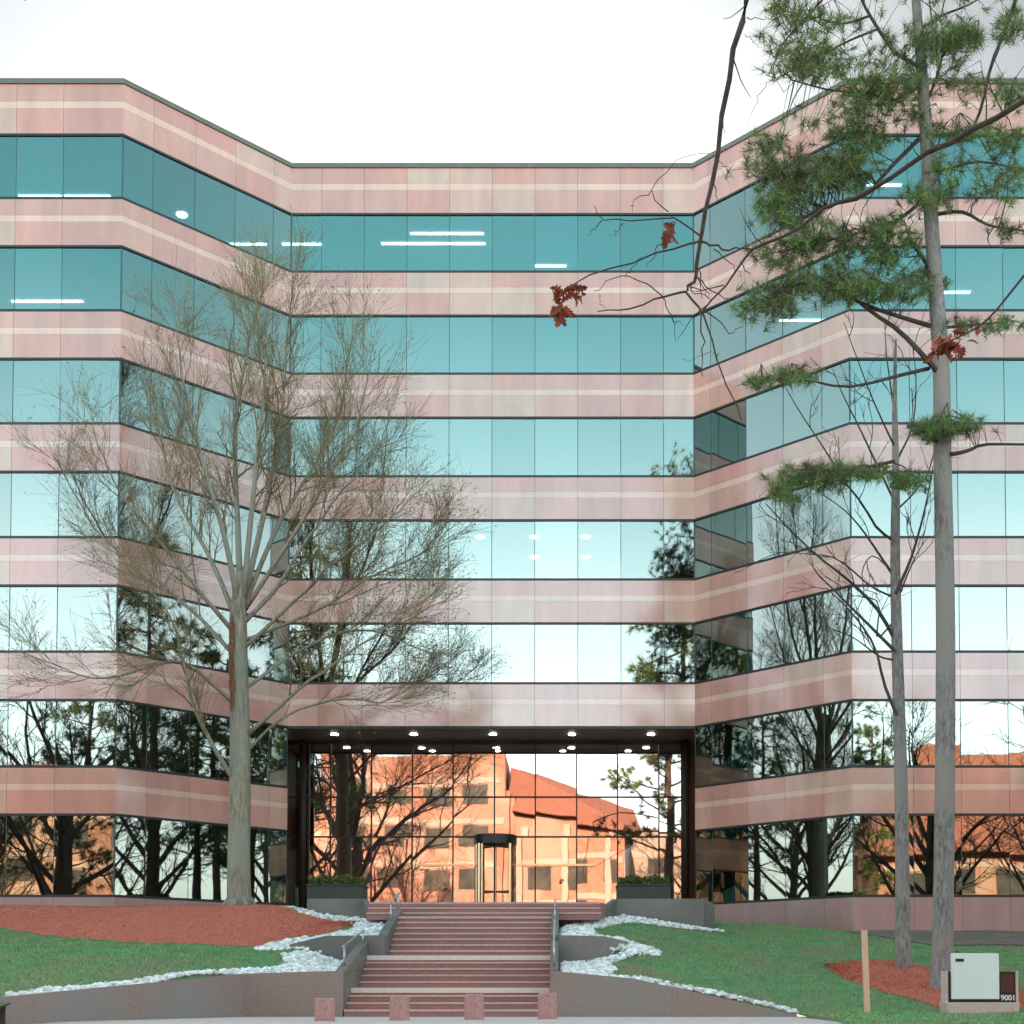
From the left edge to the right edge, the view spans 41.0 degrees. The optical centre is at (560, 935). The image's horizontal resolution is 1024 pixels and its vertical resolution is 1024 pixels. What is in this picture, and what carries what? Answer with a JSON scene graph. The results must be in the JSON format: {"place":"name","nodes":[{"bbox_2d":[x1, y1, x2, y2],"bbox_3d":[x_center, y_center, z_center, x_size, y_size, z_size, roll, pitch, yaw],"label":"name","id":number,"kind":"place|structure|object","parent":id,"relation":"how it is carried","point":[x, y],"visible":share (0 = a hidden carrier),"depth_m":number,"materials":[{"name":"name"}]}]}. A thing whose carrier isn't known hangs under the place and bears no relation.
{"place":"outdoors","nodes":[
{"label":"outdoors","id":0,"kind":"place"},
{"bbox_2d":[39,1017,841,1023],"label":"pavement","id":1,"kind":"structure","parent":0,"point":[531,1020],"depth_m":27.20,"materials":[{"name":"concrete"}]},
{"bbox_2d":[0,971,343,1023],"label":"retaining wall","id":2,"kind":"structure","parent":1,"relation":"on","point":[288,994],"depth_m":29.98,"materials":[{"name":"concrete"}]},
{"bbox_2d":[313,998,335,1021],"bbox_3d":[-4.704,1.499,27.263,0.470,0.511,0.470,0,-2,0],"label":"bollard","id":3,"kind":"object","parent":1,"relation":"on","point":[324,1009],"visible":0.88,"depth_m":27.09,"materials":[{"name":"stone"}]},
{"bbox_2d":[388,995,410,1020],"bbox_3d":[-3.285,1.499,27.864,0.470,0.564,0.470,0,-2,0],"label":"bollard","id":4,"kind":"object","parent":1,"relation":"on","point":[399,1008],"visible":0.84,"depth_m":27.69,"materials":[{"name":"stone"}]},
{"bbox_2d":[344,902,600,1016],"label":"stone stairs","id":5,"kind":"structure","parent":1,"relation":"on","point":[441,959],"depth_m":35.02,"materials":[{"name":"stone"}]},
{"bbox_2d":[336,941,367,1009],"bbox_3d":[-5.088,1.059,33.444,0.225,1.958,3.660,0,-2,0],"label":"stair cheek","id":6,"kind":"object","parent":5,"relation":"attached to","point":[355,958],"visible":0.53,"depth_m":33.12,"materials":[{"name":"grey concrete"}]},
{"bbox_2d":[342,930,364,965],"bbox_3d":[-5.080,0.292,33.626,0.052,1.024,3.536,0,-2,0],"label":"handrail","id":7,"kind":"object","parent":6,"relation":"on","point":[349,941],"visible":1,"depth_m":32.56,"materials":[{"name":"silver metal"}]},
{"bbox_2d":[378,909,401,954],"bbox_3d":[-4.638,0.679,37.230,0.225,2.998,3.440,0,-2,0],"label":"stair cheek","id":8,"kind":"object","parent":5,"relation":"attached to","point":[388,929],"visible":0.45,"depth_m":36.57,"materials":[{"name":"grey concrete"}]},
{"bbox_2d":[389,892,399,920],"bbox_3d":[-4.640,-0.789,38.219,0.052,1.004,2.236,0,-2,0],"label":"handrail","id":9,"kind":"object","parent":8,"relation":"on","point":[396,895],"visible":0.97,"depth_m":37.87,"materials":[{"name":"silver metal"}]},
{"bbox_2d":[550,941,557,970],"bbox_3d":[-0.158,1.059,33.444,0.195,1.958,3.660,0,-2,0],"label":"stair cheek","id":10,"kind":"object","parent":5,"relation":"attached to","point":[553,968],"visible":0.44,"depth_m":33.06,"materials":[{"name":"grey concrete"}]},
{"bbox_2d":[553,919,555,965],"bbox_3d":[-0.160,0.152,33.631,0.052,1.304,3.536,0,-2,0],"label":"handrail","id":11,"kind":"object","parent":10,"relation":"on","point":[554,933],"visible":1,"depth_m":32.10,"materials":[{"name":"silver metal"}]},
{"bbox_2d":[551,909,558,939],"bbox_3d":[-0.158,0.679,37.230,0.195,2.998,3.440,0,-2,0],"label":"stair cheek","id":12,"kind":"object","parent":5,"relation":"attached to","point":[557,924],"visible":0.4,"depth_m":36.86,"materials":[{"name":"grey concrete"}]},
{"bbox_2d":[554,898,555,919],"bbox_3d":[-0.160,-0.714,38.066,0.052,0.844,2.536,0,-2,0],"label":"handrail","id":13,"kind":"object","parent":12,"relation":"on","point":[555,908],"visible":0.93,"depth_m":37.03,"materials":[{"name":"silver metal"}]},
{"bbox_2d":[463,994,485,1019],"bbox_3d":[-1.793,1.504,28.364,0.470,0.597,0.470,0,-2,0],"label":"bollard","id":14,"kind":"object","parent":1,"relation":"on","point":[474,1006],"visible":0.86,"depth_m":28.19,"materials":[{"name":"stone"}]},
{"bbox_2d":[536,993,558,1019],"bbox_3d":[-0.281,1.514,28.864,0.470,0.618,0.470,0,-2,0],"label":"bollard","id":15,"kind":"object","parent":1,"relation":"on","point":[547,1006],"visible":0.83,"depth_m":28.69,"materials":[{"name":"stone"}]},
{"bbox_2d":[550,971,796,1016],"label":"retaining wall","id":16,"kind":"structure","parent":1,"relation":"on","point":[584,995],"depth_m":31.39,"materials":[{"name":"concrete"}]},
{"bbox_2d":[306,903,607,923],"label":"terrace","id":17,"kind":"structure","parent":0,"point":[603,906],"depth_m":40.01,"materials":[{"name":"grey concrete"}]},
{"bbox_2d":[306,873,368,898],"bbox_3d":[-7.126,-1.404,43.682,1.809,1.168,1.260,0,-2,0],"label":"planter","id":18,"kind":"object","parent":17,"relation":"on","point":[344,886],"visible":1,"depth_m":43.08,"materials":[{"name":"grey metal"}]},
{"bbox_2d":[307,899,368,916],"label":"retaining wall","id":19,"kind":"structure","parent":17,"relation":"on","point":[342,906],"depth_m":41.56,"materials":[{"name":"concrete"}]},
{"bbox_2d":[615,874,671,898],"bbox_3d":[2.627,-1.399,43.682,1.728,1.157,1.260,0,-2,0],"label":"planter","id":20,"kind":"object","parent":17,"relation":"on","point":[632,886],"visible":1,"depth_m":43.08,"materials":[{"name":"grey metal"}]},
{"bbox_2d":[605,899,714,927],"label":"retaining wall","id":21,"kind":"structure","parent":17,"relation":"on","point":[697,912],"depth_m":41.56,"materials":[{"name":"concrete"}]},
{"bbox_2d":[0,914,1023,1023],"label":"lawn","id":22,"kind":"structure","parent":0,"point":[801,1001],"depth_m":34.32,"materials":[{"name":"plant"}]},
{"bbox_2d":[0,905,354,945],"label":"mulch bed","id":23,"kind":"object","parent":22,"relation":"on","point":[52,923],"visible":0.94,"depth_m":39.41,"materials":[{"name":"brown wood"}]},
{"bbox_2d":[0,200,495,905],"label":"bare tree","id":24,"kind":"object","parent":23,"relation":"on","point":[244,580],"visible":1,"depth_m":41.82,"materials":[{"name":"grey plant"}]},
{"bbox_2d":[0,903,1023,1006],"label":"pine straw","id":25,"kind":"object","parent":23,"relation":"on","point":[827,964],"visible":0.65,"depth_m":38.39,"materials":[{"name":"red plant"}]},
{"bbox_2d":[290,935,385,959],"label":"retaining wall","id":26,"kind":"structure","parent":22,"relation":"on","point":[328,946],"depth_m":35.31,"materials":[{"name":"concrete"}]},
{"bbox_2d":[5,905,798,1013],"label":"white gravel","id":27,"kind":"structure","parent":22,"relation":"on","point":[302,960],"depth_m":34.27,"materials":[{"name":"white gravel"}]},
{"bbox_2d":[0,78,1023,930],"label":"office building","id":28,"kind":"structure","parent":22,"relation":"on","point":[660,686],"depth_m":48.34,"materials":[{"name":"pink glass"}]},
{"bbox_2d":[0,813,114,896],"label":"ribbon window","id":29,"kind":"structure","parent":28,"relation":"in","point":[42,854],"depth_m":44.79,"materials":[{"name":"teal glass"}]},
{"bbox_2d":[0,699,115,767],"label":"ribbon window","id":30,"kind":"structure","parent":28,"relation":"in","point":[47,734],"depth_m":44.93,"materials":[{"name":"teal glass"}]},
{"bbox_2d":[0,584,117,652],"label":"ribbon window","id":31,"kind":"structure","parent":28,"relation":"in","point":[58,597],"depth_m":45.07,"materials":[{"name":"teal glass"}]},
{"bbox_2d":[0,470,118,537],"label":"ribbon window","id":32,"kind":"structure","parent":28,"relation":"in","point":[22,515],"depth_m":45.22,"materials":[{"name":"teal glass"}]},
{"bbox_2d":[0,357,119,424],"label":"ribbon window","id":33,"kind":"structure","parent":28,"relation":"in","point":[14,371],"depth_m":45.36,"materials":[{"name":"teal glass"}]},
{"bbox_2d":[0,245,121,311],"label":"ribbon window","id":34,"kind":"structure","parent":28,"relation":"in","point":[33,278],"depth_m":45.49,"materials":[{"name":"teal glass"}]},
{"bbox_2d":[0,133,122,198],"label":"ribbon window","id":35,"kind":"structure","parent":28,"relation":"in","point":[32,165],"depth_m":45.64,"materials":[{"name":"teal glass"}]},
{"bbox_2d":[114,813,286,905],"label":"ribbon window","id":36,"kind":"structure","parent":28,"relation":"in","point":[155,857],"depth_m":46.64,"materials":[{"name":"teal glass"}]},
{"bbox_2d":[115,699,287,787],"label":"ribbon window","id":37,"kind":"structure","parent":28,"relation":"in","point":[159,739],"depth_m":46.74,"materials":[{"name":"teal glass"}]},
{"bbox_2d":[117,584,287,683],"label":"ribbon window","id":38,"kind":"structure","parent":28,"relation":"in","point":[258,663],"depth_m":47.12,"materials":[{"name":"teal glass"}]},
{"bbox_2d":[118,471,288,579],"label":"ribbon window","id":39,"kind":"structure","parent":28,"relation":"in","point":[278,543],"depth_m":47.18,"materials":[{"name":"teal glass"}]},
{"bbox_2d":[120,357,289,476],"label":"ribbon window","id":40,"kind":"structure","parent":28,"relation":"in","point":[214,419],"depth_m":47.39,"materials":[{"name":"teal glass"}]},
{"bbox_2d":[121,245,290,374],"bbox_3d":[-12.267,-21.760,47.840,0.075,2.250,6.678,-2,-3,45],"label":"ribbon window","id":41,"kind":"structure","parent":28,"relation":"in","point":[137,263],"depth_m":47.17,"materials":[{"name":"teal glass"}]},
{"bbox_2d":[122,133,290,271],"bbox_3d":[-12.267,-25.563,47.981,0.075,2.240,6.678,-2,-3,45],"label":"ribbon window","id":42,"kind":"structure","parent":28,"relation":"in","point":[162,184],"depth_m":47.69,"materials":[{"name":"teal glass"}]},
{"bbox_2d":[288,622,694,684],"bbox_3d":[-2.520,-10.266,49.766,14.825,2.280,0.075,0,-2,0],"label":"ribbon window","id":43,"kind":"structure","parent":28,"relation":"in","point":[516,652],"depth_m":49.77,"materials":[{"name":"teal glass"}]},
{"bbox_2d":[289,519,694,580],"bbox_3d":[-2.520,-14.068,49.907,14.825,2.270,0.075,0,-2,0],"label":"ribbon window","id":44,"kind":"structure","parent":28,"relation":"in","point":[515,549],"depth_m":49.92,"materials":[{"name":"teal glass"}]},
{"bbox_2d":[290,416,693,476],"bbox_3d":[-2.520,-17.871,50.048,14.825,2.260,0.075,0,-2,0],"label":"ribbon window","id":45,"kind":"structure","parent":28,"relation":"in","point":[494,446],"depth_m":50.05,"materials":[{"name":"teal glass"}]},
{"bbox_2d":[290,314,693,374],"bbox_3d":[-2.520,-21.673,50.189,14.825,2.250,0.075,0,-2,0],"label":"ribbon window","id":46,"kind":"structure","parent":28,"relation":"in","point":[456,344],"depth_m":50.20,"materials":[{"name":"teal glass"}]},
{"bbox_2d":[291,213,692,272],"bbox_3d":[-2.520,-25.476,50.329,14.825,2.240,0.075,0,-2,0],"label":"ribbon window","id":47,"kind":"structure","parent":28,"relation":"in","point":[406,242],"depth_m":50.33,"materials":[{"name":"teal glass"}]},
{"bbox_2d":[474,833,516,901],"bbox_3d":[-2.499,-2.164,52.166,1.640,3.315,1.640,0,-2,0],"label":"revolving door","id":48,"kind":"structure","parent":28,"relation":"in","point":[495,840],"depth_m":51.72,"materials":[{"name":"black glass"}]},
{"bbox_2d":[693,140,847,272],"bbox_3d":[7.227,-25.563,47.981,6.678,2.240,0.075,-2,-3,45],"label":"ribbon window","id":49,"kind":"structure","parent":28,"relation":"in","point":[724,224],"depth_m":49.08,"materials":[{"name":"teal glass"}]},
{"bbox_2d":[693,249,848,373],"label":"ribbon window","id":50,"kind":"structure","parent":28,"relation":"in","point":[743,341],"depth_m":48.57,"materials":[{"name":"teal glass"}]},
{"bbox_2d":[694,358,849,476],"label":"ribbon window","id":51,"kind":"structure","parent":28,"relation":"in","point":[772,421],"depth_m":47.69,"materials":[{"name":"teal glass"}]},
{"bbox_2d":[694,482,850,580],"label":"ribbon window","id":52,"kind":"structure","parent":28,"relation":"in","point":[724,540],"depth_m":47.69,"materials":[{"name":"teal glass"}]},
{"bbox_2d":[694,584,851,683],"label":"ribbon window","id":53,"kind":"structure","parent":28,"relation":"in","point":[788,632],"depth_m":47.32,"materials":[{"name":"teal glass"}]},
{"bbox_2d":[695,699,852,787],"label":"ribbon window","id":54,"kind":"structure","parent":28,"relation":"in","point":[815,738],"depth_m":47.11,"materials":[{"name":"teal glass"}]},
{"bbox_2d":[695,813,853,904],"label":"ribbon window","id":55,"kind":"structure","parent":28,"relation":"in","point":[805,858],"depth_m":46.94,"materials":[{"name":"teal glass"}]},
{"bbox_2d":[848,133,1023,198],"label":"ribbon window","id":56,"kind":"structure","parent":28,"relation":"in","point":[896,149],"depth_m":45.64,"materials":[{"name":"teal glass"}]},
{"bbox_2d":[849,357,1023,424],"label":"ribbon window","id":57,"kind":"structure","parent":28,"relation":"in","point":[994,386],"depth_m":45.36,"materials":[{"name":"teal glass"}]},
{"bbox_2d":[849,245,1023,311],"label":"ribbon window","id":58,"kind":"structure","parent":28,"relation":"in","point":[984,275],"depth_m":45.49,"materials":[{"name":"teal glass"}]},
{"bbox_2d":[850,470,1023,537],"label":"ribbon window","id":59,"kind":"structure","parent":28,"relation":"in","point":[986,503],"depth_m":45.22,"materials":[{"name":"teal glass"}]},
{"bbox_2d":[851,584,1023,652],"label":"ribbon window","id":60,"kind":"structure","parent":28,"relation":"in","point":[989,618],"depth_m":45.07,"materials":[{"name":"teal glass"}]},
{"bbox_2d":[852,699,1023,767],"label":"ribbon window","id":61,"kind":"structure","parent":28,"relation":"in","point":[989,733],"depth_m":44.93,"materials":[{"name":"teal glass"}]},
{"bbox_2d":[853,813,1023,896],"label":"ribbon window","id":62,"kind":"structure","parent":28,"relation":"in","point":[989,860],"depth_m":44.79,"materials":[{"name":"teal glass"}]},
{"bbox_2d":[7,905,1022,1019],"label":"fallen leaves","id":63,"kind":"object","parent":22,"relation":"on","point":[363,915],"visible":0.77,"depth_m":34.24,"materials":[{"name":"brown plant"}]},
{"bbox_2d":[559,935,627,963],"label":"retaining wall","id":64,"kind":"structure","parent":22,"relation":"on","point":[577,948],"depth_m":35.31,"materials":[{"name":"concrete"}]},
{"bbox_2d":[861,930,869,1012],"bbox_3d":[6.690,0.915,29.987,0.176,2.070,0.116,0,-2,0],"label":"timber stake","id":65,"kind":"object","parent":22,"relation":"on","point":[865,964],"visible":1,"depth_m":29.94,"materials":[{"name":"beige wood"}]},
{"bbox_2d":[825,959,1023,1007],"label":"mulch bed","id":66,"kind":"object","parent":22,"relation":"on","point":[901,977],"visible":0.49,"depth_m":34.28,"materials":[{"name":"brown wood"}]},
{"bbox_2d":[728,296,957,967],"bbox_3d":[7.602,-8.065,35.879,6.356,18.488,4.124,0,-2,0],"label":"bare tree","id":67,"kind":"object","parent":66,"relation":"on","point":[902,902],"visible":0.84,"depth_m":35.56,"materials":[{"name":"plant"}]},
{"bbox_2d":[721,0,1023,989],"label":"pine tree","id":68,"kind":"object","parent":66,"relation":"on","point":[837,172],"visible":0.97,"depth_m":33.49,"materials":[{"name":"green plant"}]},
{"bbox_2d":[847,930,1023,944],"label":"paved path","id":69,"kind":"structure","parent":22,"relation":"on","point":[978,937],"depth_m":42.81,"materials":[{"name":"grey concrete"}]},
{"bbox_2d":[939,953,1019,1013],"bbox_3d":[9.301,1.130,30.389,1.646,1.466,0.619,0,-2,0],"label":"monument sign","id":70,"kind":"object","parent":22,"relation":"on","point":[976,982],"visible":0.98,"depth_m":30.19,"materials":[{"name":"white metal"}]},
{"bbox_2d":[0,0,1023,162],"label":"sky","id":71,"kind":"structure","parent":0,"point":[301,81],"materials":[{"name":"white"}]},
{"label":"verge","id":72,"kind":"structure","parent":0,"visible":0},
{"bbox_2d":[548,0,1023,419],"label":"oak tree","id":73,"kind":"object","parent":72,"relation":"on","point":[948,344],"visible":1,"depth_m":14.27,"materials":[{"name":"brown plant"}]}
]}

